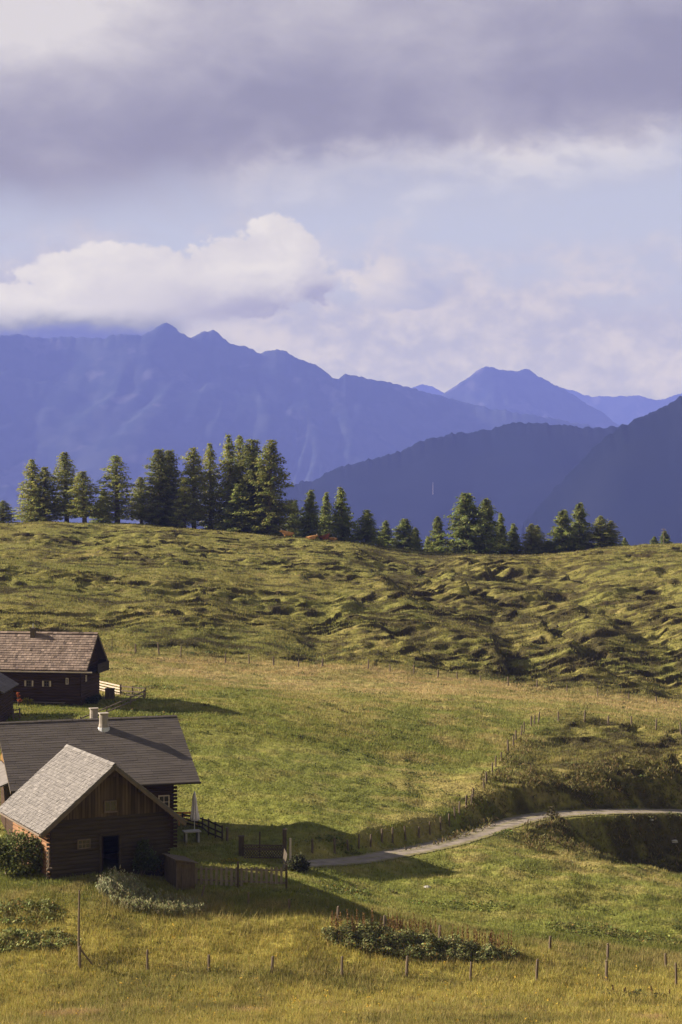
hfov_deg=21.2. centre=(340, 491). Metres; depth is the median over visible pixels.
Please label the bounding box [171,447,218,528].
larch tree
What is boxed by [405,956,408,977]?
fence post
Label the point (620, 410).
distant mountain
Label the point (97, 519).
spruce tree
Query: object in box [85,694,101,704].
shrub
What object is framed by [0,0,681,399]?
sky
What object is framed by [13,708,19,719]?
chair
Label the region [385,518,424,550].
spruce tree
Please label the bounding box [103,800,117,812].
window
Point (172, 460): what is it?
spruce tree
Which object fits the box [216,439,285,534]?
spruce tree
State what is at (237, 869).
picket fence
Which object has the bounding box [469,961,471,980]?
fence post
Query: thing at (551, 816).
shrub
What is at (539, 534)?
larch tree
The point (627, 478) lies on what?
wooded slope
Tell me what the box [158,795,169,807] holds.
window
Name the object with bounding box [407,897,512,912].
weed patch
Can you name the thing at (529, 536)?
larch tree
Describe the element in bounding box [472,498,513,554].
spruce tree
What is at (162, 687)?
weed patch
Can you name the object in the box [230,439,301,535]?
spruce tree
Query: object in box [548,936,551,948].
fence post
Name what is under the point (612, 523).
larch tree
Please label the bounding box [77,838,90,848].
window
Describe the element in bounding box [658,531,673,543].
spruce tree
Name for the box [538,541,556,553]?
larch tree
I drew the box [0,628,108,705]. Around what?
log house
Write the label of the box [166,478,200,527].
larch tree
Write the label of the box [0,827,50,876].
shrub
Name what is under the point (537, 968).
fence post
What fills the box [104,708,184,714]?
weed patch
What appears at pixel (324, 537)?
cow
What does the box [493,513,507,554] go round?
spruce tree
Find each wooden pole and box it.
[78,890,79,945]
[289,838,290,861]
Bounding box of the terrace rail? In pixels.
[182,812,222,840]
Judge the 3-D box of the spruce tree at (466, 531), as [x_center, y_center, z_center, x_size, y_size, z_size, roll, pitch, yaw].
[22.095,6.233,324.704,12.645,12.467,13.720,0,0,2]
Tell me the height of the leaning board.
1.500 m
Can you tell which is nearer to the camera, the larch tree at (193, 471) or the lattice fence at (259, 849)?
the lattice fence at (259, 849)
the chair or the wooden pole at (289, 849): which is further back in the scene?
the chair
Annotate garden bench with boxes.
[177,812,196,824]
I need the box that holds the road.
[278,808,681,866]
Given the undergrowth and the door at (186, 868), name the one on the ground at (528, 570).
the undergrowth
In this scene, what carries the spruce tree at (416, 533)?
on the ground at (528, 570)
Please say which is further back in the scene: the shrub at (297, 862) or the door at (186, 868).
the shrub at (297, 862)
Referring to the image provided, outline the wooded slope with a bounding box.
[520,396,681,552]
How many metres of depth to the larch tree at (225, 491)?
325.33 m
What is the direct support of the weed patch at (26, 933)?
on the ground at (528, 570)
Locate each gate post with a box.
[238,835,243,856]
[282,828,286,862]
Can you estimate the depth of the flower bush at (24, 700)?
158.12 m
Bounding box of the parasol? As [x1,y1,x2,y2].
[190,791,199,828]
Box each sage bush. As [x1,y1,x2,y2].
[95,865,146,898]
[109,886,208,915]
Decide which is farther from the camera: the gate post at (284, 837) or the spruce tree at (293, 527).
the spruce tree at (293, 527)
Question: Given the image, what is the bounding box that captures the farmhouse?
[0,707,200,847]
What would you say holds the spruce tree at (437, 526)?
on the ground at (528, 570)
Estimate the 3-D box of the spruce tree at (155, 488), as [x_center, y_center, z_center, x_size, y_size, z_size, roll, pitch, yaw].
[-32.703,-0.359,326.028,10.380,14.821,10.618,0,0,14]
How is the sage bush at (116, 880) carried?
on the ground at (528, 570)
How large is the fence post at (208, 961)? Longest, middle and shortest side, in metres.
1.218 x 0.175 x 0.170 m
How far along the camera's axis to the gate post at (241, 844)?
117.43 m
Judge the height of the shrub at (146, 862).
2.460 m
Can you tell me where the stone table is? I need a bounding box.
[182,829,200,842]
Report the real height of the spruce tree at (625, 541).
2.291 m
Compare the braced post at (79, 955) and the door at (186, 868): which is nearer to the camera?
the braced post at (79, 955)
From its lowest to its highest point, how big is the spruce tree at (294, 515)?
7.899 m
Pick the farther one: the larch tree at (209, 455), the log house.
the larch tree at (209, 455)
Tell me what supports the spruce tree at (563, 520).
on the ground at (528, 570)
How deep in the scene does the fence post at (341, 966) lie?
95.53 m
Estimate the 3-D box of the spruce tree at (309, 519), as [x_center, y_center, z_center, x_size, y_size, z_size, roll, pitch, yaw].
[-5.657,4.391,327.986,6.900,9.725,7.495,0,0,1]
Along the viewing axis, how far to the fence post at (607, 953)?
101.63 m
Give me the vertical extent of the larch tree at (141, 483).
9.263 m
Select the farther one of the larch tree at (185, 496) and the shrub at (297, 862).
the larch tree at (185, 496)
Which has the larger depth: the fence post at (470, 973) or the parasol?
the parasol
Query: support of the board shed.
on the ground at (528, 570)
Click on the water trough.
(109, 693)
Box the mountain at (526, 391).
[441,366,619,428]
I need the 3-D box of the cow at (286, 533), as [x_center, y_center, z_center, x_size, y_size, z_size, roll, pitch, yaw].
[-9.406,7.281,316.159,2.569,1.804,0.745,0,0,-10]
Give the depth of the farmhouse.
120.62 m
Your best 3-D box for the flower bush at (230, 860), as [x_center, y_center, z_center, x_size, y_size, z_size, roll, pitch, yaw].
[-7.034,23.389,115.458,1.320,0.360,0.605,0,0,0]
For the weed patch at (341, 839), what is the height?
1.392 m
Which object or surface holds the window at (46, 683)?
in the log house
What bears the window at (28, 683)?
in the log house
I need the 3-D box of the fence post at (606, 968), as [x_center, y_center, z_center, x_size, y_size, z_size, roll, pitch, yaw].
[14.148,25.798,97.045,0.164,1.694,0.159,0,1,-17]
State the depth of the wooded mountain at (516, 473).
4194.12 m
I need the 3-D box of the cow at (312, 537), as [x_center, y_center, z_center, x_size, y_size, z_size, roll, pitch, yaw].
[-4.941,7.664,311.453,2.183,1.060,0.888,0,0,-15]
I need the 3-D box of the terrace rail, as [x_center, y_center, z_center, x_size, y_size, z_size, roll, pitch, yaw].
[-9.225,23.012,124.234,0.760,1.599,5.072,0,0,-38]
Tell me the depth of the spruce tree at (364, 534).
322.16 m
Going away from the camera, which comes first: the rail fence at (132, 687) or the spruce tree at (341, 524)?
the rail fence at (132, 687)
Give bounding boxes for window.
[24,680,32,686]
[42,680,50,686]
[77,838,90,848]
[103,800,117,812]
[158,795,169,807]
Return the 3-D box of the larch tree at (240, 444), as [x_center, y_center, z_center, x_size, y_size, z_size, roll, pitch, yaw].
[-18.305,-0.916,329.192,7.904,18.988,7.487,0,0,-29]
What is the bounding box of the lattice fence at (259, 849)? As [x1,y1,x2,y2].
[244,831,281,858]
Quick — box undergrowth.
[404,723,681,872]
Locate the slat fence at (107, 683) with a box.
[99,681,120,693]
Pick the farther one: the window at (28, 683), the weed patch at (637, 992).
the window at (28, 683)
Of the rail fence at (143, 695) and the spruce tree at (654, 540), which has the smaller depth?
the rail fence at (143, 695)
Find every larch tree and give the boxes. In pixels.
[0,500,19,523]
[11,459,58,522]
[14,466,71,522]
[48,452,81,521]
[61,471,112,522]
[95,455,146,522]
[124,477,151,523]
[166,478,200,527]
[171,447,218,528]
[191,443,226,529]
[207,433,241,529]
[221,435,246,507]
[516,523,544,554]
[525,525,545,554]
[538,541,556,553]
[577,515,620,548]
[596,521,625,545]
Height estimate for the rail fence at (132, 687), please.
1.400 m
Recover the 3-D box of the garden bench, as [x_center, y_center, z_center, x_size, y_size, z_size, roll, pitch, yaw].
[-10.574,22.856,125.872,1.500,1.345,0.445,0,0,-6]
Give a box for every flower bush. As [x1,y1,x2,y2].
[20,698,32,704]
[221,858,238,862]
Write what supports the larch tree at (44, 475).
on the ground at (528, 570)
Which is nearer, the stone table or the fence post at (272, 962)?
the fence post at (272, 962)
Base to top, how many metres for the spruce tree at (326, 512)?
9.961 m
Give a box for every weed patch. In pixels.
[0,897,67,925]
[0,926,82,952]
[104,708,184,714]
[133,684,185,688]
[315,834,362,854]
[317,883,373,897]
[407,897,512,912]
[494,829,515,834]
[548,921,681,945]
[596,985,675,999]
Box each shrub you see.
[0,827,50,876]
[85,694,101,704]
[129,838,161,876]
[283,852,310,871]
[542,806,561,819]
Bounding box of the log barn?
[0,744,186,879]
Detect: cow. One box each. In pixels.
[280,529,292,537]
[307,534,317,538]
[318,533,329,539]
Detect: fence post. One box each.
[146,950,148,969]
[207,954,210,971]
[270,956,273,971]
[311,839,313,853]
[333,838,335,853]
[341,956,342,976]
[383,915,385,930]
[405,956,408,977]
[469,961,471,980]
[535,959,538,980]
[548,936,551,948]
[605,960,607,980]
[606,943,608,960]
[675,963,677,985]
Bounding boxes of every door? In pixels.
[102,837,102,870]
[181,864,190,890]
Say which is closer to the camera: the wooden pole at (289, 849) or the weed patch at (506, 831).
the wooden pole at (289, 849)
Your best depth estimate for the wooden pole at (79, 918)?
96.86 m
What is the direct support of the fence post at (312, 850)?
on the ground at (528, 570)
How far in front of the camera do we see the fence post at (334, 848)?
121.77 m
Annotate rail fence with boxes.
[80,690,144,718]
[120,685,145,697]
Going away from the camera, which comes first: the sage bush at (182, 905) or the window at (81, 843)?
the sage bush at (182, 905)
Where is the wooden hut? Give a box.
[0,672,18,721]
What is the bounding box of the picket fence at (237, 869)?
[195,862,287,889]
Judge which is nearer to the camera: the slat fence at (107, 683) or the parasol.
the parasol
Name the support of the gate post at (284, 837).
on the ground at (528, 570)
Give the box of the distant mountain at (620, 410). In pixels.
[412,384,681,424]
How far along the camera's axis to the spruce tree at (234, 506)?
320.58 m
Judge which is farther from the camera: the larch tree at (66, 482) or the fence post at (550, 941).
the larch tree at (66, 482)
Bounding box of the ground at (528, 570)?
[0,522,681,1023]
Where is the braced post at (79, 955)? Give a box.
[78,946,92,969]
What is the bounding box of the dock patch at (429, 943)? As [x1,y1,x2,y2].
[321,908,519,962]
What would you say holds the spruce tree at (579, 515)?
on the ground at (528, 570)
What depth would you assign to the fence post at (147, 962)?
95.36 m
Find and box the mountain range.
[0,323,594,523]
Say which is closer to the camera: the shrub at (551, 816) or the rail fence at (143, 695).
the shrub at (551, 816)
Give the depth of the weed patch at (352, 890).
111.19 m
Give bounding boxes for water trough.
[105,688,114,698]
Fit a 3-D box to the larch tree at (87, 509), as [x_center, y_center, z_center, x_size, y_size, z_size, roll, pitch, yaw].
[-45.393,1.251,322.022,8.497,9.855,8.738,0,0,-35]
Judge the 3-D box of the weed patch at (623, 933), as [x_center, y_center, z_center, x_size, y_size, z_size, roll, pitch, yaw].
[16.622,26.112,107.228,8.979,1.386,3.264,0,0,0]
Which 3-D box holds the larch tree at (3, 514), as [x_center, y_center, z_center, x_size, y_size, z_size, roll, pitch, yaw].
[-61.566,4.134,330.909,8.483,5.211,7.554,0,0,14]
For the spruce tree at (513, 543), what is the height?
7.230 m
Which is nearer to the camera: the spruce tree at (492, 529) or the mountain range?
the spruce tree at (492, 529)
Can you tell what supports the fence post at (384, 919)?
on the ground at (528, 570)
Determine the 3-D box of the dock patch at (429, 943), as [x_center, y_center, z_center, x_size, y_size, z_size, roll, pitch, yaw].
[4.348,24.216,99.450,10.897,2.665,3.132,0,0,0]
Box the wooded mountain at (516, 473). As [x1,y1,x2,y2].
[186,422,618,550]
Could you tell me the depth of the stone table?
121.56 m
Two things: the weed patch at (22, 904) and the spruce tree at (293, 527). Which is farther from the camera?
the spruce tree at (293, 527)
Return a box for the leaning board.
[282,848,286,867]
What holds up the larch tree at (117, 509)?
on the ground at (528, 570)
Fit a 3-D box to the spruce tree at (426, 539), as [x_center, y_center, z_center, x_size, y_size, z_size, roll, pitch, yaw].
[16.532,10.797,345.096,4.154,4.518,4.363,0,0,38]
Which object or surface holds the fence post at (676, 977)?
on the ground at (528, 570)
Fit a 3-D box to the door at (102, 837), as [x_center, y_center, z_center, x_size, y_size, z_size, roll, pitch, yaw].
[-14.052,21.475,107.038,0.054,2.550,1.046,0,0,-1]
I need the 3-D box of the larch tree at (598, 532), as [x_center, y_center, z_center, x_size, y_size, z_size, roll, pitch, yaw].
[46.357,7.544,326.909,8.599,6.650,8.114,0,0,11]
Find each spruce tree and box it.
[89,490,113,522]
[131,448,179,527]
[149,449,186,527]
[212,483,264,532]
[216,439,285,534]
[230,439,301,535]
[245,469,301,533]
[285,500,301,535]
[291,489,327,538]
[317,492,334,534]
[327,487,358,541]
[341,509,392,546]
[377,520,395,545]
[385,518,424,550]
[411,527,425,550]
[423,516,451,552]
[424,538,431,551]
[433,492,499,553]
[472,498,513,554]
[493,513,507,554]
[502,523,524,554]
[540,509,585,552]
[564,502,597,551]
[621,537,629,545]
[650,536,658,544]
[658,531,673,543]
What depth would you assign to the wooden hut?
148.88 m
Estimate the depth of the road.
130.55 m
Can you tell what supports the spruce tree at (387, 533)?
on the ground at (528, 570)
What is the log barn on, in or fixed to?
on the ground at (528, 570)
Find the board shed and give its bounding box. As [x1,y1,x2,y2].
[162,853,198,890]

